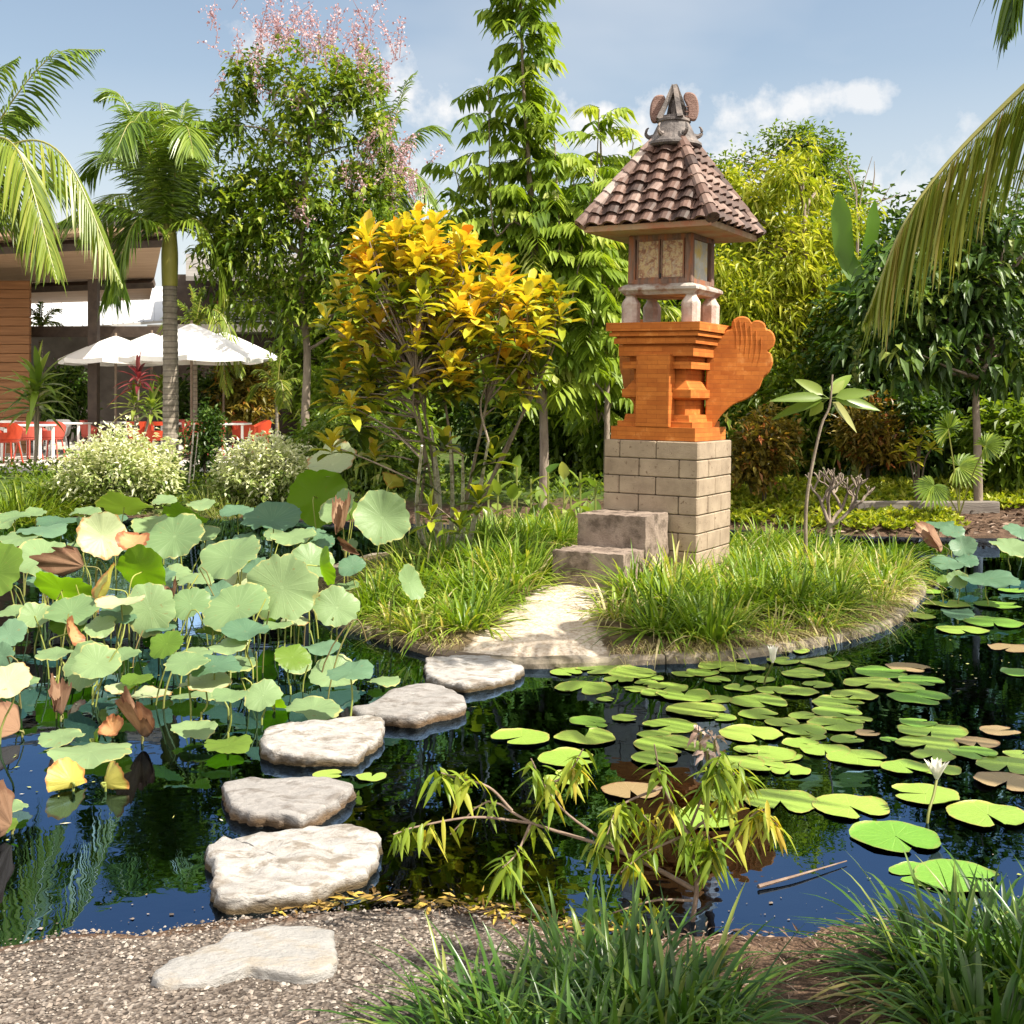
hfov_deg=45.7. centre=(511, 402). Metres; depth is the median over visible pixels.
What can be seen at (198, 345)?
umbrella
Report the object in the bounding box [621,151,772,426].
broadleaf tree
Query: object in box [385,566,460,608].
grass tuft
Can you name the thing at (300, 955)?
stepping stone
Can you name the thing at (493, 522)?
grass tuft
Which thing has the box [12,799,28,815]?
lotus
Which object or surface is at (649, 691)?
lily pad
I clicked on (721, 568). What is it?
grass tuft
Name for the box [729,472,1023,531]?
ground cover
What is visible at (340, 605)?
lotus
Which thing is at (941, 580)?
lotus
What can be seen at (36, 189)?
palm tree
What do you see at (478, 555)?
grass tuft
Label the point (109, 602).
lotus
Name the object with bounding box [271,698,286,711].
lotus
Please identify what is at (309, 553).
lotus
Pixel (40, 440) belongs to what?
cafe table
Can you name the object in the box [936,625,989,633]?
lily pad
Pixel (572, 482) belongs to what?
undergrowth
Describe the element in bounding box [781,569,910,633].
grass tuft
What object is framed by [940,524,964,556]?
lotus
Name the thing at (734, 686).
lily pad
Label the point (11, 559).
lotus
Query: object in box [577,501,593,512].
canna
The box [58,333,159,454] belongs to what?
umbrella
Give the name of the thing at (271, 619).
lotus
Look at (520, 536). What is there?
grass tuft
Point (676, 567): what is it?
grass tuft
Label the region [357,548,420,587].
grass tuft
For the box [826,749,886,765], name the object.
lily pad
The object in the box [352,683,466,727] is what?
stepping stone
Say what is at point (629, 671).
lily pad
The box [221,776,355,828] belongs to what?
stepping stone
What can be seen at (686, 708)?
lily pad
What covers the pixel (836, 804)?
lily pad
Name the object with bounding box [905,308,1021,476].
shrub
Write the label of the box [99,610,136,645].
lotus
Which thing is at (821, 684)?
lily pad
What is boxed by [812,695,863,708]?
lily pad
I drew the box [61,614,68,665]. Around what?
lotus stalk
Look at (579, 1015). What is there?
lilyturf
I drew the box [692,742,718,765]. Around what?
withered lily
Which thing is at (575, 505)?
canna
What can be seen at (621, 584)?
grass tuft
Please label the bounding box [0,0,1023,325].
sky
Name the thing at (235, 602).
lotus
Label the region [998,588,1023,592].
lily pad
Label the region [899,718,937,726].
lily pad
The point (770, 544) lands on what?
grass tuft
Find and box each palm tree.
[0,49,122,295]
[31,301,71,449]
[55,88,247,467]
[156,285,245,454]
[244,346,302,462]
[330,42,453,346]
[860,0,1023,357]
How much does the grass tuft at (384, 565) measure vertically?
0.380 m
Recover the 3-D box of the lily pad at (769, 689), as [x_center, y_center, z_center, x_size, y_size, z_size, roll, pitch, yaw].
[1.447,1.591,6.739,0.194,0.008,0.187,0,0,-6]
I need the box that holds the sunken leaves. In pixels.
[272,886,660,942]
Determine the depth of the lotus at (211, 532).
9.98 m
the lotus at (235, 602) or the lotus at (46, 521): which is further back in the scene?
the lotus at (46, 521)
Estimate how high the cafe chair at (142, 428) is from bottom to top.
0.783 m
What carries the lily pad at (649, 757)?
on the water
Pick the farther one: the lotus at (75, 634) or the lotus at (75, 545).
the lotus at (75, 545)
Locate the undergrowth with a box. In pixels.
[0,456,732,520]
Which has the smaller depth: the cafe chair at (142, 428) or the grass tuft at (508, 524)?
the grass tuft at (508, 524)
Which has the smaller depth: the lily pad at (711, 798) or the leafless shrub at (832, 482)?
the lily pad at (711, 798)
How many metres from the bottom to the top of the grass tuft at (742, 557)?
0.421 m
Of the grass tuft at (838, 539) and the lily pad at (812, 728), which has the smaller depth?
the lily pad at (812, 728)
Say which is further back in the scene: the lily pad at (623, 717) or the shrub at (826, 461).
the shrub at (826, 461)
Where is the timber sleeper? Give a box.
[854,500,999,514]
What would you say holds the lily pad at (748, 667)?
on the water
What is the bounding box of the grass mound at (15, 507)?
[0,493,44,524]
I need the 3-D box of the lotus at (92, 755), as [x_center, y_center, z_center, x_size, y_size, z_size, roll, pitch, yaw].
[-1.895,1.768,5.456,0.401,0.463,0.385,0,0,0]
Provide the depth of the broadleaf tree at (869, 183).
30.16 m
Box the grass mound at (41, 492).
[5,468,100,506]
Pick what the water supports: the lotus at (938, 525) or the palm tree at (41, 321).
the lotus at (938, 525)
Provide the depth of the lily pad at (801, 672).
7.14 m
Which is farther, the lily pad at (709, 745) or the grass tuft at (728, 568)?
the grass tuft at (728, 568)
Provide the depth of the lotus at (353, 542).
10.82 m
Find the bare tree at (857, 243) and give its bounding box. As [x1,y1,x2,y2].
[839,156,900,255]
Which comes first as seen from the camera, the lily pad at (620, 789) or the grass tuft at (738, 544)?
the lily pad at (620, 789)
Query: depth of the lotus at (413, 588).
7.81 m
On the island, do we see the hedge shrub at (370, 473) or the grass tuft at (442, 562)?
the grass tuft at (442, 562)
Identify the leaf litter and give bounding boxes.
[729,494,1023,536]
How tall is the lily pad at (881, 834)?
0.014 m
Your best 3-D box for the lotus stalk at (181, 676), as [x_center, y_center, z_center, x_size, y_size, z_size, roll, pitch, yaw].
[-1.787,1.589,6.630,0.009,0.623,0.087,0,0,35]
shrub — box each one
[36,352,102,450]
[42,413,188,509]
[146,365,231,450]
[176,397,233,482]
[202,361,284,434]
[205,419,317,504]
[273,398,439,491]
[282,354,441,461]
[387,744,797,926]
[444,368,560,472]
[477,349,602,478]
[556,321,664,477]
[704,349,881,478]
[722,397,817,503]
[786,260,972,476]
[805,468,874,535]
[820,389,921,479]
[848,375,966,486]
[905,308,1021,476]
[946,391,1023,492]
[951,315,1023,466]
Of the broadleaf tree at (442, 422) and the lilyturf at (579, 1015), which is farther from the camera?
the broadleaf tree at (442, 422)
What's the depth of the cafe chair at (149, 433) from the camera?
24.19 m
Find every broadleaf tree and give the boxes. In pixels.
[255,247,433,441]
[325,187,501,451]
[451,145,677,394]
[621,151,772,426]
[677,141,896,409]
[707,116,878,226]
[764,170,1023,357]
[930,169,1023,387]
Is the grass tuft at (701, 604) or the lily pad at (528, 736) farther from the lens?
the grass tuft at (701, 604)
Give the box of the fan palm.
[913,411,1007,515]
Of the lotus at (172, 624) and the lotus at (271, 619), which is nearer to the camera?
the lotus at (172, 624)
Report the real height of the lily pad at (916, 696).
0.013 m
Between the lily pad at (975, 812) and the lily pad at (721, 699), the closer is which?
the lily pad at (975, 812)
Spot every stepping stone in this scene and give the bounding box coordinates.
[150,925,338,989]
[204,824,382,914]
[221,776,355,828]
[259,715,384,766]
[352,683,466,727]
[423,655,524,692]
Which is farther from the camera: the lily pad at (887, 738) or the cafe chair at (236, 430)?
the cafe chair at (236, 430)
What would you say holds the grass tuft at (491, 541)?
on the island
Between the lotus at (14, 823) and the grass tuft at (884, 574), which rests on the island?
the grass tuft at (884, 574)
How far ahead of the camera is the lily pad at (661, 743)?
5.68 m
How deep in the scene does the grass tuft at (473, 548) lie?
10.23 m
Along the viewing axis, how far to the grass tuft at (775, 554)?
10.16 m
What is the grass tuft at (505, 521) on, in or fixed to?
on the island
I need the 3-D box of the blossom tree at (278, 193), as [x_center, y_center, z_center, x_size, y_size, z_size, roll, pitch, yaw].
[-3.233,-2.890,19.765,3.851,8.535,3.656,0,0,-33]
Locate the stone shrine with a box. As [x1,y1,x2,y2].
[574,84,774,570]
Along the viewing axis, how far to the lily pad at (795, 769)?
5.27 m
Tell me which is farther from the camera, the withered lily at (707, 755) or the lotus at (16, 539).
the lotus at (16, 539)
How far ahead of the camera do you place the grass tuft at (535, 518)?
12.26 m
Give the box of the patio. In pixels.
[0,442,295,472]
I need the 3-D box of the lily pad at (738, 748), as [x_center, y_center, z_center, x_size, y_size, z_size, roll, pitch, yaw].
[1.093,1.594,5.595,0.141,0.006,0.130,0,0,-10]
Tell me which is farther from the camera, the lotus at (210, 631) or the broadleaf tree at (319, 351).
the broadleaf tree at (319, 351)
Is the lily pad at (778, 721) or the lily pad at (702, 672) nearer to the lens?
the lily pad at (778, 721)
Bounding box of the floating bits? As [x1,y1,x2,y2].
[6,644,1020,894]
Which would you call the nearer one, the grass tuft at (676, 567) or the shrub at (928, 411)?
the grass tuft at (676, 567)
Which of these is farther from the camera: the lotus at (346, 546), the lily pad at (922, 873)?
the lotus at (346, 546)
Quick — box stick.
[757,860,846,888]
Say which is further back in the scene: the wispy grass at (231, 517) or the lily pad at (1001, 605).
the wispy grass at (231, 517)
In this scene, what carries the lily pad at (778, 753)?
on the water
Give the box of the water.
[0,517,1023,946]
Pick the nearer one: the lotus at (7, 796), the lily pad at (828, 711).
the lotus at (7, 796)
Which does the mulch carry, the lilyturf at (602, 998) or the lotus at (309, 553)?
the lilyturf at (602, 998)
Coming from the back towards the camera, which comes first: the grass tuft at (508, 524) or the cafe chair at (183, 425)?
the cafe chair at (183, 425)
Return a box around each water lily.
[763,645,777,684]
[924,757,949,822]
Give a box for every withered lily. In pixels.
[687,725,712,750]
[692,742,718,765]
[699,730,726,754]
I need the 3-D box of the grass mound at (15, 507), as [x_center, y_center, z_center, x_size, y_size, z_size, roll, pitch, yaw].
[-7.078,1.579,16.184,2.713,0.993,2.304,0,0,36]
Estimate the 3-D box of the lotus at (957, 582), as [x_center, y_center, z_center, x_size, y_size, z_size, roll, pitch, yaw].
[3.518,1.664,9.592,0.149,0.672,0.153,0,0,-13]
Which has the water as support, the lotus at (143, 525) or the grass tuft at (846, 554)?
the lotus at (143, 525)
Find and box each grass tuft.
[328,560,434,618]
[330,568,424,636]
[337,550,405,582]
[344,563,399,599]
[348,581,486,659]
[348,583,436,645]
[357,538,462,611]
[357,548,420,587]
[362,569,459,617]
[363,549,416,579]
[364,533,442,567]
[369,519,432,563]
[377,522,474,562]
[381,533,490,583]
[384,516,477,550]
[384,569,541,644]
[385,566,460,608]
[390,529,477,568]
[410,521,464,547]
[410,533,476,569]
[411,545,530,614]
[414,523,550,577]
[415,584,507,630]
[420,539,535,596]
[425,508,535,550]
[438,534,501,563]
[444,508,564,548]
[444,536,576,596]
[444,558,554,621]
[445,529,575,580]
[446,521,497,548]
[447,510,542,537]
[461,545,576,605]
[465,527,530,550]
[470,515,569,566]
[470,530,528,549]
[471,505,514,530]
[478,514,533,532]
[490,505,577,546]
[492,520,548,551]
[495,520,562,547]
[497,529,557,553]
[501,505,573,538]
[525,507,577,548]
[536,505,577,541]
[541,516,577,547]
[560,538,711,619]
[561,574,670,634]
[566,564,737,669]
[579,542,739,625]
[621,579,788,669]
[636,564,722,604]
[640,531,728,589]
[645,552,717,589]
[657,551,784,618]
[657,580,742,638]
[677,553,751,582]
[678,573,789,627]
[694,586,792,641]
[695,554,834,630]
[697,545,823,602]
[708,553,752,575]
[713,538,795,573]
[713,562,799,606]
[724,520,780,567]
[726,544,863,617]
[728,521,758,554]
[729,516,811,561]
[729,554,891,644]
[730,517,776,545]
[732,513,828,552]
[737,602,824,653]
[742,532,817,559]
[747,545,807,567]
[752,539,824,581]
[760,512,853,553]
[765,532,870,585]
[769,531,894,606]
[774,590,882,649]
[776,555,823,589]
[779,532,853,569]
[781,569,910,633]
[783,523,862,560]
[791,562,897,618]
[797,542,888,583]
[799,517,881,559]
[809,535,879,567]
[810,547,908,595]
[828,542,904,569]
[839,535,901,559]
[840,541,948,600]
[841,542,921,587]
[845,532,949,579]
[855,569,924,615]
[857,564,942,606]
[861,539,946,589]
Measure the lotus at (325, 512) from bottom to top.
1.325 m
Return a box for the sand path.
[464,580,607,656]
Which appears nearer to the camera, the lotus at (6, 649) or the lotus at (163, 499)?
the lotus at (6, 649)
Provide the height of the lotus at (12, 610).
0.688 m
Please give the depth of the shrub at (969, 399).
17.95 m
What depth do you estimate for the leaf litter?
14.86 m
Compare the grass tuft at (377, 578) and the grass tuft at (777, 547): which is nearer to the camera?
the grass tuft at (377, 578)
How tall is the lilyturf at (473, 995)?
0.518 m
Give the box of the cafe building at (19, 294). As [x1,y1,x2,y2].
[0,221,162,452]
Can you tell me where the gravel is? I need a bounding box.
[0,901,678,1023]
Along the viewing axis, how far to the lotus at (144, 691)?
6.55 m
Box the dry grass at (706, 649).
[311,578,931,665]
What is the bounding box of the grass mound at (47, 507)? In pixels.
[0,472,102,525]
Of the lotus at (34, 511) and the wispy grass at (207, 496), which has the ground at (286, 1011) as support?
the wispy grass at (207, 496)
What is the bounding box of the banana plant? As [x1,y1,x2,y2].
[825,191,895,476]
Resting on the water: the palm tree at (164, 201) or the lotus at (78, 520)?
the lotus at (78, 520)
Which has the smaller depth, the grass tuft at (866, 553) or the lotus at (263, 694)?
the lotus at (263, 694)
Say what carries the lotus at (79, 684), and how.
on the water
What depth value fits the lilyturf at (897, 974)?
3.23 m
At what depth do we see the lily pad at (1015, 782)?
5.14 m
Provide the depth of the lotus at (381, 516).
8.99 m
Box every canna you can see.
[483,469,509,521]
[491,474,513,525]
[500,483,521,524]
[506,454,521,521]
[520,489,541,522]
[522,476,545,515]
[522,486,561,523]
[538,464,560,519]
[552,462,569,520]
[552,507,569,520]
[557,481,584,522]
[569,470,593,521]
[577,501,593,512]
[584,477,602,509]
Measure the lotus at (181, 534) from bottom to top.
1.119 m
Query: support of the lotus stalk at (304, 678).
on the water
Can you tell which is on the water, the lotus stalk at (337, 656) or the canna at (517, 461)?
the lotus stalk at (337, 656)
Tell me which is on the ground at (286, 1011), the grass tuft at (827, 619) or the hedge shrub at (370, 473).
the hedge shrub at (370, 473)
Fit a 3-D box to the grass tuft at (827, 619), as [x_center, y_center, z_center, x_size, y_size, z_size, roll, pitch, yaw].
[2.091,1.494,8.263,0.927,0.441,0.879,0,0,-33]
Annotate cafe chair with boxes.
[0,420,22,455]
[0,423,23,462]
[13,422,43,459]
[38,422,65,459]
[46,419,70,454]
[79,420,102,451]
[126,421,153,451]
[144,422,162,449]
[179,420,189,454]
[181,421,204,458]
[230,421,255,455]
[250,420,271,451]
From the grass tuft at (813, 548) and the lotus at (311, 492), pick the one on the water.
the lotus at (311, 492)
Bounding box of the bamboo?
[678,131,887,398]
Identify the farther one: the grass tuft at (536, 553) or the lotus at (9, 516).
the lotus at (9, 516)
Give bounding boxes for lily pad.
[312,769,341,777]
[356,772,386,780]
[491,728,549,744]
[537,747,592,765]
[543,770,589,783]
[550,668,581,674]
[554,681,611,694]
[554,727,615,743]
[569,715,605,724]
[575,665,615,673]
[585,722,607,727]
[596,696,613,700]
[601,782,660,797]
[603,675,633,681]
[608,665,656,677]
[612,714,636,720]
[624,686,647,691]
[631,751,677,763]
[633,735,695,752]
[634,680,658,684]
[636,730,670,736]
[638,675,663,680]
[641,688,667,695]
[642,718,696,732]
[648,682,687,690]
[656,689,710,701]
[666,702,725,716]
[671,671,696,676]
[679,804,735,826]
[684,741,712,751]
[686,669,718,675]
[698,661,750,671]
[704,676,730,681]
[704,712,736,720]
[706,695,730,702]
[710,789,752,802]
[713,755,764,769]
[719,724,782,741]
[724,683,754,690]
[730,693,787,707]
[733,745,756,752]
[737,664,765,670]
[738,707,777,718]
[739,756,786,770]
[741,746,795,761]
[744,675,774,682]
[744,789,818,812]
[756,686,790,693]
[758,749,802,761]
[764,717,799,726]
[766,657,799,664]
[770,763,810,774]
[777,685,818,695]
[781,667,824,677]
[781,723,826,735]
[782,737,818,747]
[787,648,809,652]
[788,711,815,718]
[800,657,850,668]
[800,733,826,739]
[800,743,850,755]
[802,681,833,687]
[807,716,862,730]
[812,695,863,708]
[812,705,861,717]
[812,794,889,818]
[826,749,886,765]
[830,689,878,699]
[830,734,863,742]
[843,677,900,688]
[843,716,872,722]
[849,820,940,852]
[855,665,906,677]
[855,729,879,735]
[880,737,897,741]
[880,759,929,773]
[885,662,930,671]
[885,682,924,691]
[887,689,950,704]
[889,861,931,886]
[892,783,959,803]
[895,735,959,751]
[897,722,968,739]
[898,675,944,685]
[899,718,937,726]
[906,612,935,618]
[910,749,955,761]
[914,859,999,891]
[922,600,969,606]
[922,763,961,774]
[926,589,943,592]
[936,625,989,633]
[946,800,1023,826]
[948,746,997,758]
[954,736,999,747]
[963,616,1023,627]
[973,600,1020,608]
[973,772,1023,790]
[976,756,1023,773]
[979,725,1020,735]
[987,643,1023,651]
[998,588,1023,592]
[1000,667,1023,675]
[1002,750,1023,758]
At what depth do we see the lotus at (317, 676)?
6.90 m
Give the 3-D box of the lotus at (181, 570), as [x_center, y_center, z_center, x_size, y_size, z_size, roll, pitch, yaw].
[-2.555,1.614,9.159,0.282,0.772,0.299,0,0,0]
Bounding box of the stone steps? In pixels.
[552,509,668,590]
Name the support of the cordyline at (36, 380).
on the ground at (286, 1011)
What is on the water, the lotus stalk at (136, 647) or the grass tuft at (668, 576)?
the lotus stalk at (136, 647)
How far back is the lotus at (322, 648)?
7.38 m
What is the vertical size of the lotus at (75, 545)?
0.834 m
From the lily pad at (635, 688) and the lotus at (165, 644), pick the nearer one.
the lotus at (165, 644)
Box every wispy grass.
[180,484,241,511]
[204,492,254,519]
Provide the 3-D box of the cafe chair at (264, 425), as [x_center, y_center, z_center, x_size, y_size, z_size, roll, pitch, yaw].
[-5.467,0.766,26.407,0.481,0.783,0.548,0,0,-21]
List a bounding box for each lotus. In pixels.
[0,510,30,531]
[0,519,15,531]
[0,532,41,596]
[0,542,22,617]
[0,604,23,651]
[0,618,27,650]
[0,641,14,665]
[0,662,32,743]
[0,699,24,737]
[0,779,14,836]
[5,818,17,834]
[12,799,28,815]
[16,523,67,590]
[17,602,49,654]
[19,538,65,626]
[19,676,39,705]
[25,507,46,526]
[26,574,57,603]
[29,545,101,616]
[34,571,91,646]
[35,646,73,680]
[36,516,81,541]
[38,728,85,747]
[43,593,99,649]
[45,742,131,768]
[45,757,86,792]
[48,620,86,649]
[48,673,71,721]
[49,615,85,665]
[62,640,109,695]
[67,541,90,584]
[69,506,101,571]
[71,516,91,578]
[71,642,121,704]
[76,512,126,583]
[83,616,116,644]
[89,728,98,742]
[91,562,127,648]
[94,491,152,588]
[94,594,144,647]
[97,713,123,737]
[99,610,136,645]
[101,594,125,646]
[101,761,128,791]
[104,683,136,693]
[115,514,127,579]
[115,531,149,549]
[115,686,154,743]
[116,544,165,639]
[118,647,141,677]
[120,673,153,692]
[122,582,175,637]
[131,514,167,532]
[131,685,171,699]
[145,513,204,589]
[145,620,177,633]
[149,630,183,708]
[151,494,176,563]
[162,502,208,592]
[163,566,171,586]
[163,575,176,630]
[163,651,210,720]
[165,570,176,580]
[167,563,192,580]
[169,690,214,701]
[170,720,217,739]
[173,587,210,647]
[174,647,212,655]
[176,672,231,719]
[177,573,213,631]
[186,498,215,542]
[188,525,220,588]
[189,654,241,719]
[196,626,222,654]
[198,535,260,583]
[200,541,215,550]
[202,582,269,656]
[204,580,232,638]
[204,734,252,753]
[206,638,248,684]
[211,688,248,737]
[219,504,253,534]
[220,617,271,678]
[224,570,247,584]
[227,532,260,539]
[228,655,257,675]
[240,501,301,556]
[242,557,265,572]
[244,678,283,724]
[247,553,318,646]
[254,614,275,638]
[264,528,282,553]
[264,621,293,659]
[270,528,316,548]
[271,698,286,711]
[274,644,310,693]
[278,660,311,679]
[281,616,309,644]
[285,696,342,719]
[286,469,347,584]
[291,542,334,632]
[297,530,334,548]
[304,640,341,658]
[306,527,325,532]
[307,439,356,557]
[307,546,335,638]
[308,654,357,686]
[312,585,359,641]
[319,488,354,582]
[326,660,373,715]
[329,580,358,589]
[331,492,350,591]
[337,536,365,581]
[338,555,365,620]
[341,538,357,554]
[346,501,357,554]
[352,490,410,593]
[367,676,399,686]
[382,472,403,574]
[389,563,425,648]
[915,521,949,556]
[926,521,953,551]
[930,555,965,573]
[935,575,949,602]
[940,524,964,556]
[941,608,974,623]
[946,570,967,603]
[949,536,977,556]
[955,554,978,573]
[955,570,1020,603]
[989,538,1023,569]
[1003,523,1023,538]
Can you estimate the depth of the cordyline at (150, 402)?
22.96 m
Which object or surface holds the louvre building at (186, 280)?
on the ground at (286, 1011)
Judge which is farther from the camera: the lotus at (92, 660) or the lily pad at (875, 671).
the lily pad at (875, 671)
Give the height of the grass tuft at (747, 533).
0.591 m
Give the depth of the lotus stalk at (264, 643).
7.16 m
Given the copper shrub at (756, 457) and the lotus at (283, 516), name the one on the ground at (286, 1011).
the copper shrub at (756, 457)
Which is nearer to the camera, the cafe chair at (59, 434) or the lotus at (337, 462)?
the lotus at (337, 462)
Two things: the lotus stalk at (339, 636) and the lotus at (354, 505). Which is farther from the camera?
the lotus at (354, 505)
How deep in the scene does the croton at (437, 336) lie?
9.62 m
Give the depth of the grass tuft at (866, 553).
10.70 m
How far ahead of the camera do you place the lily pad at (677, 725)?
6.01 m
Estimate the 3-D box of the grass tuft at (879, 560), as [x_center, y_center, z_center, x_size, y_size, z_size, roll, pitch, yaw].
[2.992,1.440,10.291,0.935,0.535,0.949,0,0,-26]
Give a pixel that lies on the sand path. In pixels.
(551, 636)
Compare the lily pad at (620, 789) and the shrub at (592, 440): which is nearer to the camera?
the lily pad at (620, 789)
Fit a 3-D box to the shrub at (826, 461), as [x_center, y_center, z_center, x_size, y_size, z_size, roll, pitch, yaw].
[4.597,0.425,19.214,3.289,2.613,2.674,0,0,0]
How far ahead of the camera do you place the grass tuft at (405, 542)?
11.02 m
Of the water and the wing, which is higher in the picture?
the wing
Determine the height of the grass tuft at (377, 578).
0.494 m
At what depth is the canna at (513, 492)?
13.23 m
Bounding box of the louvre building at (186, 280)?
[147,254,330,444]
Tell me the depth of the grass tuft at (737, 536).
10.72 m
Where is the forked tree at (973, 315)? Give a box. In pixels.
[826,168,1023,500]
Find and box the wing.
[30,286,162,441]
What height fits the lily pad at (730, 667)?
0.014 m
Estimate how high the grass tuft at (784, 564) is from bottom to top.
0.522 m
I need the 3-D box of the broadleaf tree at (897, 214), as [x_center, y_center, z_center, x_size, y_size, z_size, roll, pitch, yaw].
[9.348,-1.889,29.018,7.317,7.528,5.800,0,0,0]
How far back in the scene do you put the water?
5.10 m
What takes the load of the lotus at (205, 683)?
on the water
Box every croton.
[303,200,587,550]
[891,425,943,500]
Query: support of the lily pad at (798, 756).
on the water
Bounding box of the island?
[318,541,912,656]
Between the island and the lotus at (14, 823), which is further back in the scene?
the island
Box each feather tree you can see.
[419,0,642,507]
[537,105,680,491]
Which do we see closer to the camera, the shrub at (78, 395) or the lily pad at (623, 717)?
the lily pad at (623, 717)
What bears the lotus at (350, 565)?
on the water
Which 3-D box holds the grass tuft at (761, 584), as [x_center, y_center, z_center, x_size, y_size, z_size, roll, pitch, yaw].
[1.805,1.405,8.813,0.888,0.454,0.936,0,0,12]
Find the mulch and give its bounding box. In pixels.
[298,904,975,1023]
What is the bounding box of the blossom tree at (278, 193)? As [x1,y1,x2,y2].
[183,0,444,442]
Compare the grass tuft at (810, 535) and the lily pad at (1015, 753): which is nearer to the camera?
the lily pad at (1015, 753)
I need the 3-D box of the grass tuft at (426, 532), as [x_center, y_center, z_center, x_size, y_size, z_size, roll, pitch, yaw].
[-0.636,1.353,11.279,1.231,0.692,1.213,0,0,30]
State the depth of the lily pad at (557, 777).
5.17 m
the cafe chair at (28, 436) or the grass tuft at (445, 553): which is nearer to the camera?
the grass tuft at (445, 553)
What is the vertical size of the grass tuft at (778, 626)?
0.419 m
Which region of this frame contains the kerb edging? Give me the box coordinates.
[310,552,926,668]
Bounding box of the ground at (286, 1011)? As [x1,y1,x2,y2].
[0,403,1023,1023]
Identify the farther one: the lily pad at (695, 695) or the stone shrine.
the stone shrine
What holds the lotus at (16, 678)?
on the water
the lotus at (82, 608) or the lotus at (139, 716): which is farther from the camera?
the lotus at (82, 608)
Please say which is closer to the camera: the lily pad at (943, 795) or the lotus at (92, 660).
the lily pad at (943, 795)
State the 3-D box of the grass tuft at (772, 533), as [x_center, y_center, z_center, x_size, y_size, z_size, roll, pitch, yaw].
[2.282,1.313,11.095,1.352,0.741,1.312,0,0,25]
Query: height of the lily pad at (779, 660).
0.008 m
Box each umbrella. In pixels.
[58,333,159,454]
[118,320,262,457]
[131,330,160,452]
[216,332,276,453]
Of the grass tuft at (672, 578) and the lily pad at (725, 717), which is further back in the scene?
the grass tuft at (672, 578)
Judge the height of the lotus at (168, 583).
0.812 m
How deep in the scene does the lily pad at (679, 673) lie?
7.15 m
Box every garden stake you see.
[188,423,194,486]
[193,432,198,478]
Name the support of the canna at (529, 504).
on the ground at (286, 1011)
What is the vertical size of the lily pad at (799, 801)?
0.013 m
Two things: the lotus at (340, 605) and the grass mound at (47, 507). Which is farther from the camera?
the grass mound at (47, 507)
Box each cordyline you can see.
[0,340,77,470]
[106,351,162,453]
[143,372,189,445]
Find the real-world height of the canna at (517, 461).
1.581 m
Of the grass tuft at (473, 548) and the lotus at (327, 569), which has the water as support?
the lotus at (327, 569)
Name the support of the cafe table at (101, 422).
on the patio
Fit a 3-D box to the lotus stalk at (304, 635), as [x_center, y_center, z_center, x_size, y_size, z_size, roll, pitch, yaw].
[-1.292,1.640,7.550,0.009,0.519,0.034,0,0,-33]
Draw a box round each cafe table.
[0,424,55,461]
[19,421,39,453]
[46,422,91,456]
[100,421,136,445]
[152,422,181,456]
[214,423,251,453]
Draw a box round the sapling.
[770,374,879,556]
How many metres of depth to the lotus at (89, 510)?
11.53 m
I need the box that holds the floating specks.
[2,853,1018,948]
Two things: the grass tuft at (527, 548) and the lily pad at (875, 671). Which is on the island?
the grass tuft at (527, 548)
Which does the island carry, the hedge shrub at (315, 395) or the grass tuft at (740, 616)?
the grass tuft at (740, 616)
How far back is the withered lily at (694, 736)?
5.55 m
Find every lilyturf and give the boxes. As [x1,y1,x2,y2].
[291,907,615,1023]
[342,910,653,1023]
[419,858,808,1023]
[439,947,713,1023]
[491,915,849,1023]
[523,881,856,1023]
[738,841,1023,1023]
[795,847,1023,1023]
[817,921,1023,1023]
[819,851,1023,1023]
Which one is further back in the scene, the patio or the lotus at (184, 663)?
the patio
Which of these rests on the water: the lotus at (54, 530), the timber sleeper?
the lotus at (54, 530)
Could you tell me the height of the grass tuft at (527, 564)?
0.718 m
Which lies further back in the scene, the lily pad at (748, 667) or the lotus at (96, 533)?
the lotus at (96, 533)
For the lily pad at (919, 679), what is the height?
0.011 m
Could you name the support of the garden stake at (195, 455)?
on the ground at (286, 1011)
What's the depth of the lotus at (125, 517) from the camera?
10.99 m
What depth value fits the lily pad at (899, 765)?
5.31 m
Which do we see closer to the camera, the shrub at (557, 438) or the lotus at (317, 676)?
the lotus at (317, 676)
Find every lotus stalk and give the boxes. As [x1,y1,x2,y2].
[7,655,21,708]
[12,585,28,632]
[34,616,43,648]
[40,635,49,678]
[55,666,60,718]
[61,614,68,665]
[82,553,91,617]
[94,560,106,612]
[95,642,121,706]
[132,630,142,666]
[155,632,186,704]
[175,609,204,652]
[179,636,190,693]
[199,567,224,637]
[241,678,251,711]
[246,599,265,656]
[255,652,257,682]
[262,611,269,672]
[302,664,308,691]
[303,625,305,646]
[310,630,315,661]
[321,619,366,672]
[327,620,353,698]
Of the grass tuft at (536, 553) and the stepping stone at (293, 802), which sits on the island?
the grass tuft at (536, 553)
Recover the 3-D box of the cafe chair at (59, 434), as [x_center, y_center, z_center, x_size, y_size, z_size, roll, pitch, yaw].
[-9.398,0.769,24.779,0.548,0.783,0.481,0,0,2]
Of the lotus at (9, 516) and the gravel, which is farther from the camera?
the lotus at (9, 516)
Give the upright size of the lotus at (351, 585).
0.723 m
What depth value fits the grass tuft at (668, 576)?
8.97 m
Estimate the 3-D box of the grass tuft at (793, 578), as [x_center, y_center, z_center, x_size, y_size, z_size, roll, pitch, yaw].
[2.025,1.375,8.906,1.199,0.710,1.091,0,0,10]
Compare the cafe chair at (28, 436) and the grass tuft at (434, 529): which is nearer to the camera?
the grass tuft at (434, 529)

